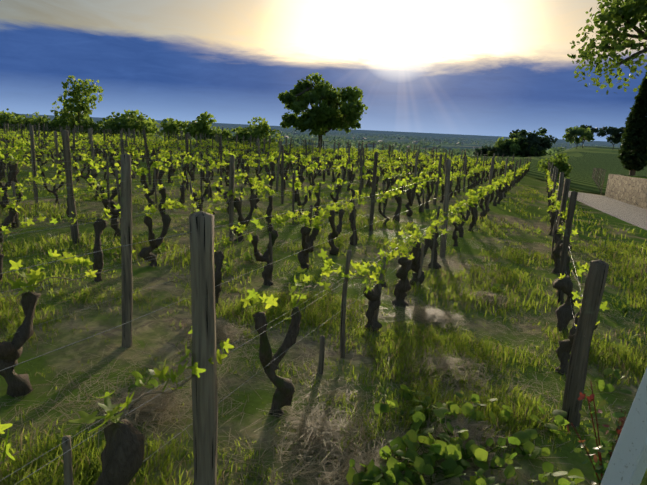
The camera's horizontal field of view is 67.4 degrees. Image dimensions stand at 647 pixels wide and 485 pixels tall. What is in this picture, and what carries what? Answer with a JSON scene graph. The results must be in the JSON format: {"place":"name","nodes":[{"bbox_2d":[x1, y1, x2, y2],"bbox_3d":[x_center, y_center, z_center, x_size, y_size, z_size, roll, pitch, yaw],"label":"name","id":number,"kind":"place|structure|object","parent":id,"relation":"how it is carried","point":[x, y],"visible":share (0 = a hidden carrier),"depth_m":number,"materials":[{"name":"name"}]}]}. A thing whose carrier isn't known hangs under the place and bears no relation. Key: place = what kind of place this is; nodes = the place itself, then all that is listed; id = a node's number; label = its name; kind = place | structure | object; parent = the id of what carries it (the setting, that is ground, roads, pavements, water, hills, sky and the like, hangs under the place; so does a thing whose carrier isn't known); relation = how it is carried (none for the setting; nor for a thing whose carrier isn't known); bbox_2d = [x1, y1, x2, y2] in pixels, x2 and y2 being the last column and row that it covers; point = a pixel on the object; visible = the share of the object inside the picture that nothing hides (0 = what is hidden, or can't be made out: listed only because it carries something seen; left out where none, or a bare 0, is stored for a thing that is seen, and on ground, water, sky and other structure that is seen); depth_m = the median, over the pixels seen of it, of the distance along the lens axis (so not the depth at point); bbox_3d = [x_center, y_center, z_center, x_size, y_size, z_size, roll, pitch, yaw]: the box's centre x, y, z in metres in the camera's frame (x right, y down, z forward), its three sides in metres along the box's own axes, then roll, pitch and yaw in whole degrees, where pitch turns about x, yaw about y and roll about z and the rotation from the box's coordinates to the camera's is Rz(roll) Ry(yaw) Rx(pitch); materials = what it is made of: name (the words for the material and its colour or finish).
{"place":"outdoors","nodes":[
{"label":"outdoors","id":0,"kind":"place"},
{"bbox_2d":[0,113,646,484],"bbox_3d":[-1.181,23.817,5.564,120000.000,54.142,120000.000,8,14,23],"label":"ground","id":1,"kind":"structure","parent":0,"point":[149,329],"depth_m":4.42,"materials":[{"name":"green plant"}]},
{"bbox_2d":[0,141,18,180],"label":"vine","id":2,"kind":"object","parent":1,"relation":"on","point":[1,173],"visible":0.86,"depth_m":12.38,"materials":[{"name":"green plant"}]},
{"bbox_2d":[0,151,21,208],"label":"vine","id":3,"kind":"object","parent":1,"relation":"on","point":[5,199],"visible":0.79,"depth_m":8.36,"materials":[{"name":"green plant"}]},
{"bbox_2d":[5,132,18,146],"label":"vine","id":4,"kind":"object","parent":1,"relation":"on","point":[8,139],"visible":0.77,"depth_m":20.89,"materials":[{"name":"green plant"}]},
{"bbox_2d":[3,152,24,186],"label":"vine","id":5,"kind":"object","parent":1,"relation":"on","point":[9,164],"visible":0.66,"depth_m":11.19,"materials":[{"name":"green plant"}]},
{"bbox_2d":[14,140,30,162],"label":"vine","id":6,"kind":"object","parent":1,"relation":"on","point":[28,142],"visible":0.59,"depth_m":17.30,"materials":[{"name":"green plant"}]},
{"bbox_2d":[10,153,40,195],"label":"vine","id":7,"kind":"object","parent":1,"relation":"on","point":[19,165],"visible":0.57,"depth_m":9.93,"materials":[{"name":"green plant"}]},
{"bbox_2d":[3,145,50,163],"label":"vine","id":8,"kind":"object","parent":1,"relation":"on","point":[20,151],"visible":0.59,"depth_m":12.87,"materials":[{"name":"green plant"}]},
{"bbox_2d":[11,145,62,172],"bbox_3d":[-8.624,-2.500,14.728,0.257,0.917,1.651,11,16,31],"label":"vine","id":9,"kind":"object","parent":1,"relation":"on","point":[46,161],"visible":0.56,"depth_m":14.82,"materials":[{"name":"green plant"}]},
{"bbox_2d":[27,162,77,192],"bbox_3d":[-5.934,-1.427,10.670,0.233,0.786,1.209,8,14,22],"label":"vine","id":10,"kind":"object","parent":1,"relation":"on","point":[59,167],"visible":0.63,"depth_m":10.66,"materials":[{"name":"green plant"}]},
{"bbox_2d":[29,172,80,203],"bbox_3d":[-5.077,-1.023,9.214,0.201,0.682,1.042,9,15,25],"label":"vine","id":11,"kind":"object","parent":1,"relation":"on","point":[56,189],"visible":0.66,"depth_m":9.20,"materials":[{"name":"green plant"}]},
{"bbox_2d":[39,146,79,171],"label":"vine","id":12,"kind":"object","parent":1,"relation":"on","point":[61,163],"visible":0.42,"depth_m":15.54,"materials":[{"name":"green plant"}]},
{"bbox_2d":[46,156,95,182],"bbox_3d":[-6.505,-1.861,12.647,0.312,0.777,1.354,10,15,29],"label":"vine","id":13,"kind":"object","parent":1,"relation":"on","point":[78,177],"visible":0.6,"depth_m":12.80,"materials":[{"name":"green plant"}]},
{"bbox_2d":[59,141,89,163],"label":"vine","id":14,"kind":"object","parent":1,"relation":"on","point":[71,142],"visible":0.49,"depth_m":19.00,"materials":[{"name":"green plant"}]},
{"bbox_2d":[72,159,94,189],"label":"vine","id":15,"kind":"object","parent":1,"relation":"on","point":[88,174],"visible":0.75,"depth_m":11.38,"materials":[{"name":"green plant"}]},
{"bbox_2d":[73,150,103,175],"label":"vine","id":16,"kind":"object","parent":1,"relation":"on","point":[87,155],"visible":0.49,"depth_m":14.62,"materials":[{"name":"green plant"}]},
{"bbox_2d":[77,140,101,152],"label":"vine","id":17,"kind":"object","parent":1,"relation":"on","point":[95,142],"visible":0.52,"depth_m":19.80,"materials":[{"name":"green plant"}]},
{"bbox_2d":[81,161,99,199],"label":"vine","id":18,"kind":"object","parent":1,"relation":"on","point":[96,166],"visible":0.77,"depth_m":9.87,"materials":[{"name":"green plant"}]},
{"bbox_2d":[86,145,106,170],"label":"vine","id":19,"kind":"object","parent":1,"relation":"on","point":[88,152],"visible":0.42,"depth_m":16.40,"materials":[{"name":"green plant"}]},
{"bbox_2d":[81,140,113,164],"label":"vine","id":20,"kind":"object","parent":1,"relation":"on","point":[100,151],"visible":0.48,"depth_m":18.50,"materials":[{"name":"green plant"}]},
{"bbox_2d":[78,154,120,180],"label":"vine","id":21,"kind":"object","parent":1,"relation":"on","point":[84,155],"visible":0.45,"depth_m":13.53,"materials":[{"name":"green plant"}]},
{"bbox_2d":[101,145,115,171],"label":"vine","id":22,"kind":"object","parent":1,"relation":"on","point":[113,152],"visible":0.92,"depth_m":15.48,"materials":[{"name":"green plant"}]},
{"bbox_2d":[83,147,137,186],"bbox_3d":[-5.281,-1.829,12.144,0.293,1.066,1.692,8,14,21],"label":"vine","id":23,"kind":"object","parent":1,"relation":"on","point":[102,163],"visible":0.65,"depth_m":12.13,"materials":[{"name":"green plant"}]},
{"bbox_2d":[87,169,141,209],"bbox_3d":[-3.752,-0.895,8.704,0.299,0.846,1.272,7,14,19],"label":"vine","id":24,"kind":"object","parent":1,"relation":"on","point":[113,189],"visible":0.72,"depth_m":8.59,"materials":[{"name":"green plant"}]},
{"bbox_2d":[103,164,134,195],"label":"vine","id":25,"kind":"object","parent":1,"relation":"on","point":[110,170],"visible":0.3,"depth_m":10.41,"materials":[{"name":"green plant"}]},
{"bbox_2d":[117,149,144,178],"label":"vine","id":26,"kind":"object","parent":1,"relation":"on","point":[137,160],"visible":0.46,"depth_m":14.58,"materials":[{"name":"green plant"}]},
{"bbox_2d":[0,75,283,148],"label":"trees","id":27,"kind":"object","parent":1,"relation":"on","point":[126,120],"visible":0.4,"depth_m":52.17,"materials":[{"name":"green plant"}]},
{"bbox_2d":[115,158,177,207],"bbox_3d":[-3.321,-1.122,9.452,0.248,1.067,1.611,9,15,24],"label":"vine","id":28,"kind":"object","parent":1,"relation":"on","point":[143,176],"visible":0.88,"depth_m":9.39,"materials":[{"name":"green plant"}]},
{"bbox_2d":[132,141,166,166],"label":"vine","id":29,"kind":"object","parent":1,"relation":"on","point":[153,154],"visible":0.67,"depth_m":19.01,"materials":[{"name":"green plant"}]},
{"bbox_2d":[151,153,172,182],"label":"vine","id":30,"kind":"object","parent":1,"relation":"on","point":[170,167],"visible":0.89,"depth_m":13.91,"materials":[{"name":"green plant"}]},
{"bbox_2d":[158,158,180,192],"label":"vine","id":31,"kind":"object","parent":1,"relation":"on","point":[160,174],"visible":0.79,"depth_m":11.63,"materials":[{"name":"green plant"}]},
{"bbox_2d":[154,150,188,175],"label":"vine","id":32,"kind":"object","parent":1,"relation":"on","point":[174,170],"visible":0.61,"depth_m":16.16,"materials":[{"name":"green plant"}]},
{"bbox_2d":[170,171,186,203],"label":"vine","id":33,"kind":"object","parent":1,"relation":"on","point":[182,190],"visible":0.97,"depth_m":10.25,"materials":[{"name":"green plant"}]},
{"bbox_2d":[172,157,204,179],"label":"vine","id":34,"kind":"object","parent":1,"relation":"on","point":[193,164],"visible":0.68,"depth_m":14.79,"materials":[{"name":"green plant"}]},
{"bbox_2d":[183,155,199,190],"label":"vine","id":35,"kind":"object","parent":1,"relation":"on","point":[185,168],"visible":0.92,"depth_m":12.52,"materials":[{"name":"green plant"}]},
{"bbox_2d":[197,161,224,187],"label":"vine","id":36,"kind":"object","parent":1,"relation":"on","point":[203,171],"visible":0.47,"depth_m":13.20,"materials":[{"name":"green plant"}]},
{"bbox_2d":[206,160,228,199],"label":"vine","id":37,"kind":"object","parent":1,"relation":"on","point":[212,163],"visible":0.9,"depth_m":11.17,"materials":[{"name":"green plant"}]},
{"bbox_2d":[222,150,235,185],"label":"vine","id":38,"kind":"object","parent":1,"relation":"on","point":[227,166],"visible":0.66,"depth_m":14.04,"materials":[{"name":"green plant"}]},
{"bbox_2d":[212,169,247,213],"bbox_3d":[-1.849,-0.994,9.666,0.250,0.916,1.098,8,14,20],"label":"vine","id":39,"kind":"object","parent":1,"relation":"on","point":[218,189],"visible":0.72,"depth_m":9.51,"materials":[{"name":"green plant"}]},
{"bbox_2d":[241,154,251,176],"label":"vine","id":40,"kind":"object","parent":1,"relation":"on","point":[243,157],"visible":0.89,"depth_m":17.29,"materials":[{"name":"green plant"}]},
{"bbox_2d":[242,154,259,184],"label":"vine","id":41,"kind":"object","parent":1,"relation":"on","point":[247,167],"visible":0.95,"depth_m":15.00,"materials":[{"name":"green plant"}]},
{"bbox_2d":[237,174,273,208],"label":"vine","id":42,"kind":"object","parent":1,"relation":"on","point":[252,191],"visible":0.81,"depth_m":10.34,"materials":[{"name":"green plant"}]},
{"bbox_2d":[244,162,269,182],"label":"vine","id":43,"kind":"object","parent":1,"relation":"on","point":[256,167],"visible":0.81,"depth_m":15.68,"materials":[{"name":"green plant"}]},
{"bbox_2d":[261,156,276,189],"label":"vine","id":44,"kind":"object","parent":1,"relation":"on","point":[272,158],"visible":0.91,"depth_m":13.48,"materials":[{"name":"green plant"}]},
{"bbox_2d":[280,153,294,188],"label":"vine","id":45,"kind":"object","parent":1,"relation":"on","point":[288,164],"visible":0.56,"depth_m":14.42,"materials":[{"name":"green plant"}]},
{"bbox_2d":[284,170,298,201],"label":"vine","id":46,"kind":"object","parent":1,"relation":"on","point":[296,179],"visible":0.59,"depth_m":11.91,"materials":[{"name":"green plant"}]},
{"bbox_2d":[284,156,311,186],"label":"vine","id":47,"kind":"object","parent":1,"relation":"on","point":[302,179],"visible":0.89,"depth_m":15.28,"materials":[{"name":"green plant"}]},
{"bbox_2d":[288,181,312,223],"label":"vine","id":48,"kind":"object","parent":1,"relation":"on","point":[296,186],"visible":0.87,"depth_m":9.07,"materials":[{"name":"green plant"}]},
{"bbox_2d":[0,122,608,484],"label":"posts","id":49,"kind":"object","parent":1,"relation":"on","point":[204,390],"visible":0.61,"depth_m":3.45,"materials":[{"name":"brown wood"}]},
{"bbox_2d":[0,123,582,484],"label":"wires","id":50,"kind":"object","parent":49,"relation":"attached to","point":[60,154],"visible":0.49,"depth_m":4.93,"materials":[{"name":"grey metal"}]},
{"bbox_2d":[0,172,609,484],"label":"vines","id":51,"kind":"object","parent":1,"relation":"on","point":[122,456],"visible":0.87,"depth_m":4.06,"materials":[{"name":"green plant"}]},
{"bbox_2d":[306,162,321,197],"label":"vine","id":52,"kind":"object","parent":1,"relation":"on","point":[311,171],"visible":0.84,"depth_m":12.85,"materials":[{"name":"green plant"}]},
{"bbox_2d":[306,158,326,185],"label":"vine","id":53,"kind":"object","parent":1,"relation":"on","point":[315,174],"visible":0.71,"depth_m":16.14,"materials":[{"name":"green plant"}]},
{"bbox_2d":[313,181,326,217],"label":"vine","id":54,"kind":"object","parent":1,"relation":"on","point":[317,203],"visible":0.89,"depth_m":9.83,"materials":[{"name":"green plant"}]},
{"bbox_2d":[318,155,329,175],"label":"vine","id":55,"kind":"object","parent":1,"relation":"on","point":[319,165],"visible":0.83,"depth_m":19.95,"materials":[{"name":"green plant"}]},
{"bbox_2d":[19,189,631,484],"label":"weeds","id":56,"kind":"object","parent":1,"relation":"on","point":[452,453],"visible":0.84,"depth_m":2.59,"materials":[{"name":"green plant"}]},
{"bbox_2d":[326,156,331,174],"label":"vine","id":57,"kind":"object","parent":1,"relation":"on","point":[330,165],"visible":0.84,"depth_m":20.69,"materials":[{"name":"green plant"}]},
{"bbox_2d":[333,165,340,192],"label":"vine","id":58,"kind":"object","parent":1,"relation":"on","point":[338,171],"visible":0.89,"depth_m":14.49,"materials":[{"name":"green plant"}]},
{"bbox_2d":[327,178,347,212],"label":"vine","id":59,"kind":"object","parent":1,"relation":"on","point":[336,198],"visible":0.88,"depth_m":10.58,"materials":[{"name":"green plant"}]},
{"bbox_2d":[332,159,344,182],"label":"vine","id":60,"kind":"object","parent":1,"relation":"on","point":[333,177],"visible":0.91,"depth_m":17.69,"materials":[{"name":"green plant"}]},
{"bbox_2d":[335,158,345,180],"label":"vine","id":61,"kind":"object","parent":1,"relation":"on","point":[344,168],"visible":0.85,"depth_m":18.46,"materials":[{"name":"green plant"}]},
{"bbox_2d":[344,164,357,190],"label":"vine","id":62,"kind":"object","parent":1,"relation":"on","point":[350,178],"visible":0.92,"depth_m":15.26,"materials":[{"name":"green plant"}]},
{"bbox_2d":[350,155,359,179],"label":"vine","id":63,"kind":"object","parent":1,"relation":"on","point":[352,165],"visible":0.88,"depth_m":19.37,"materials":[{"name":"green plant"}]},
{"bbox_2d":[349,176,361,207],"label":"vine","id":64,"kind":"object","parent":1,"relation":"on","point":[353,192],"visible":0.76,"depth_m":11.57,"materials":[{"name":"green plant"}]},
{"bbox_2d":[364,160,372,187],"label":"vine","id":65,"kind":"object","parent":1,"relation":"on","point":[370,172],"visible":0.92,"depth_m":16.86,"materials":[{"name":"green plant"}]},
{"bbox_2d":[362,171,379,201],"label":"vine","id":66,"kind":"object","parent":1,"relation":"on","point":[369,175],"visible":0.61,"depth_m":12.85,"materials":[{"name":"green plant"}]},
{"bbox_2d":[278,132,474,151],"bbox_3d":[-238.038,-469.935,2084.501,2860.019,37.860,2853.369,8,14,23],"label":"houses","id":67,"kind":"structure","parent":1,"relation":"on","point":[393,149],"depth_m":2223.14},
{"bbox_2d":[221,129,481,152],"bbox_3d":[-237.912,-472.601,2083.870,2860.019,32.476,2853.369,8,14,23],"label":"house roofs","id":68,"kind":"structure","parent":67,"relation":"on","point":[396,146],"depth_m":1825.35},
{"bbox_2d":[377,161,390,183],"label":"vine","id":69,"kind":"object","parent":1,"relation":"on","point":[380,165],"visible":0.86,"depth_m":18.51,"materials":[{"name":"green plant"}]},
{"bbox_2d":[382,169,391,198],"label":"vine","id":70,"kind":"object","parent":1,"relation":"on","point":[387,176],"visible":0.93,"depth_m":13.98,"materials":[{"name":"green plant"}]},
{"bbox_2d":[375,190,399,226],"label":"vine","id":71,"kind":"object","parent":1,"relation":"on","point":[385,202],"visible":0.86,"depth_m":9.44,"materials":[{"name":"green plant"}]},
{"bbox_2d":[385,181,402,220],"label":"vine","id":72,"kind":"object","parent":1,"relation":"on","point":[396,217],"visible":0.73,"depth_m":10.16,"materials":[{"name":"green plant"}]},
{"bbox_2d":[390,171,399,190],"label":"vine","id":73,"kind":"object","parent":1,"relation":"on","point":[392,181],"visible":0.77,"depth_m":14.82,"materials":[{"name":"green plant"}]},
{"bbox_2d":[403,158,412,177],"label":"vine","id":74,"kind":"object","parent":1,"relation":"on","point":[410,164],"visible":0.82,"depth_m":21.76,"materials":[{"name":"green plant"}]},
{"bbox_2d":[396,175,423,216],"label":"vine","id":75,"kind":"object","parent":1,"relation":"on","point":[410,194],"visible":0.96,"depth_m":11.03,"materials":[{"name":"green plant"}]},
{"bbox_2d":[415,179,426,212],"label":"vine","id":76,"kind":"object","parent":1,"relation":"on","point":[420,195],"visible":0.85,"depth_m":11.92,"materials":[{"name":"green plant"}]},
{"bbox_2d":[419,170,438,208],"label":"vine","id":77,"kind":"object","parent":1,"relation":"on","point":[428,189],"visible":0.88,"depth_m":12.78,"materials":[{"name":"green plant"}]},
{"bbox_2d":[428,165,435,184],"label":"vine","id":78,"kind":"object","parent":1,"relation":"on","point":[432,169],"visible":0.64,"depth_m":19.70,"materials":[{"name":"green plant"}]},
{"bbox_2d":[439,179,444,202],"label":"vine","id":79,"kind":"object","parent":1,"relation":"on","point":[442,186],"visible":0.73,"depth_m":14.34,"materials":[{"name":"green plant"}]},
{"bbox_2d":[451,171,458,195],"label":"vine","id":80,"kind":"object","parent":1,"relation":"on","point":[456,174],"visible":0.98,"depth_m":16.79,"materials":[{"name":"green plant"}]},
{"bbox_2d":[456,171,464,193],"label":"vine","id":81,"kind":"object","parent":1,"relation":"on","point":[462,175],"visible":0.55,"depth_m":17.73,"materials":[{"name":"green plant"}]},
{"bbox_2d":[454,195,477,236],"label":"vine","id":82,"kind":"object","parent":1,"relation":"on","point":[471,199],"visible":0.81,"depth_m":9.20,"materials":[{"name":"green plant"}]},
{"bbox_2d":[467,173,473,189],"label":"vine","id":83,"kind":"object","parent":1,"relation":"on","point":[469,179],"visible":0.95,"depth_m":19.37,"materials":[{"name":"green plant"}]},
{"bbox_2d":[469,167,476,188],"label":"vine","id":84,"kind":"object","parent":1,"relation":"on","point":[471,180],"visible":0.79,"depth_m":20.23,"materials":[{"name":"green plant"}]},
{"bbox_2d":[468,198,478,231],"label":"vine","id":85,"kind":"object","parent":1,"relation":"on","point":[472,210],"visible":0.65,"depth_m":9.93,"materials":[{"name":"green plant"}]},
{"bbox_2d":[465,185,486,223],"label":"vine","id":86,"kind":"object","parent":1,"relation":"on","point":[480,194],"visible":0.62,"depth_m":10.76,"materials":[{"name":"green plant"}]},
{"bbox_2d":[476,165,483,184],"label":"vine","id":87,"kind":"object","parent":1,"relation":"on","point":[478,173],"visible":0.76,"depth_m":22.66,"materials":[{"name":"green plant"}]},
{"bbox_2d":[477,185,489,220],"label":"vine","id":88,"kind":"object","parent":1,"relation":"on","point":[483,212],"visible":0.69,"depth_m":11.66,"materials":[{"name":"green plant"}]},
{"bbox_2d":[484,185,494,215],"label":"vine","id":89,"kind":"object","parent":1,"relation":"on","point":[487,198],"visible":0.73,"depth_m":12.32,"materials":[{"name":"green plant"}]},
{"bbox_2d":[488,179,495,211],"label":"vine","id":90,"kind":"object","parent":1,"relation":"on","point":[492,195],"visible":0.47,"depth_m":13.37,"materials":[{"name":"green plant"}]},
{"bbox_2d":[492,181,498,205],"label":"vine","id":91,"kind":"object","parent":1,"relation":"on","point":[497,194],"visible":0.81,"depth_m":14.93,"materials":[{"name":"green plant"}]},
{"bbox_2d":[496,178,505,203],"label":"vine","id":92,"kind":"object","parent":1,"relation":"on","point":[499,190],"visible":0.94,"depth_m":15.68,"materials":[{"name":"green plant"}]},
{"bbox_2d":[500,174,510,198],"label":"vine","id":93,"kind":"object","parent":1,"relation":"on","point":[504,189],"visible":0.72,"depth_m":17.48,"materials":[{"name":"green plant"}]},
{"bbox_2d":[502,170,511,196],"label":"vine","id":94,"kind":"object","parent":1,"relation":"on","point":[508,175],"visible":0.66,"depth_m":18.09,"materials":[{"name":"green plant"}]},
{"bbox_2d":[549,202,556,234],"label":"vine","id":95,"kind":"object","parent":1,"relation":"on","point":[552,218],"visible":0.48,"depth_m":10.38,"materials":[{"name":"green plant"}]},
{"bbox_2d":[547,182,558,212],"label":"vine","id":96,"kind":"object","parent":1,"relation":"on","point":[550,190],"visible":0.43,"depth_m":14.54,"materials":[{"name":"green plant"}]},
{"bbox_2d":[547,194,560,229],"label":"vine","id":97,"kind":"object","parent":1,"relation":"on","point":[553,199],"visible":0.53,"depth_m":11.37,"materials":[{"name":"green plant"}]},
{"bbox_2d":[462,152,646,193],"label":"field","id":98,"kind":"structure","parent":1,"relation":"on","point":[583,166],"depth_m":104.50,"materials":[{"name":"green plant"}]},
{"bbox_2d":[551,200,567,242],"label":"vine","id":99,"kind":"object","parent":1,"relation":"on","point":[558,205],"visible":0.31,"depth_m":9.33,"materials":[{"name":"green plant"}]},
{"bbox_2d":[592,168,605,194],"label":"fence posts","id":100,"kind":"object","parent":1,"relation":"on","point":[594,178],"visible":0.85,"depth_m":34.50,"materials":[{"name":"brown wood"}]},
{"bbox_2d":[567,381,631,484],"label":"rose bush","id":101,"kind":"object","parent":1,"relation":"on","point":[603,465],"visible":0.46,"depth_m":2.44,"materials":[{"name":"green plant"}]},
{"bbox_2d":[556,189,646,229],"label":"path","id":102,"kind":"structure","parent":1,"relation":"on","point":[631,214],"depth_m":18.68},
{"bbox_2d":[557,185,646,379],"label":"grass","id":103,"kind":"structure","parent":1,"relation":"on","point":[636,237],"depth_m":10.15,"materials":[{"name":"green plant"}]},
{"bbox_2d":[600,368,646,484],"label":"white post","id":104,"kind":"object","parent":1,"relation":"on","point":[627,464],"visible":1,"depth_m":1.71,"materials":[{"name":"paint"}]},
{"bbox_2d":[605,174,646,208],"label":"stone wall","id":105,"kind":"structure","parent":1,"relation":"on","point":[627,189],"depth_m":21.93,"materials":[{"name":"beige stone"}]},
{"bbox_2d":[0,0,646,141],"label":"sky","id":106,"kind":"structure","parent":0,"point":[462,67],"materials":[{"name":"blue"}]},
{"bbox_2d":[48,0,646,178],"bbox_3d":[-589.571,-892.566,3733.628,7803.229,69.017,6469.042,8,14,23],"label":"tree","id":107,"kind":"object","parent":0,"point":[314,120],"depth_m":57.34,"materials":[{"name":"green plant"}]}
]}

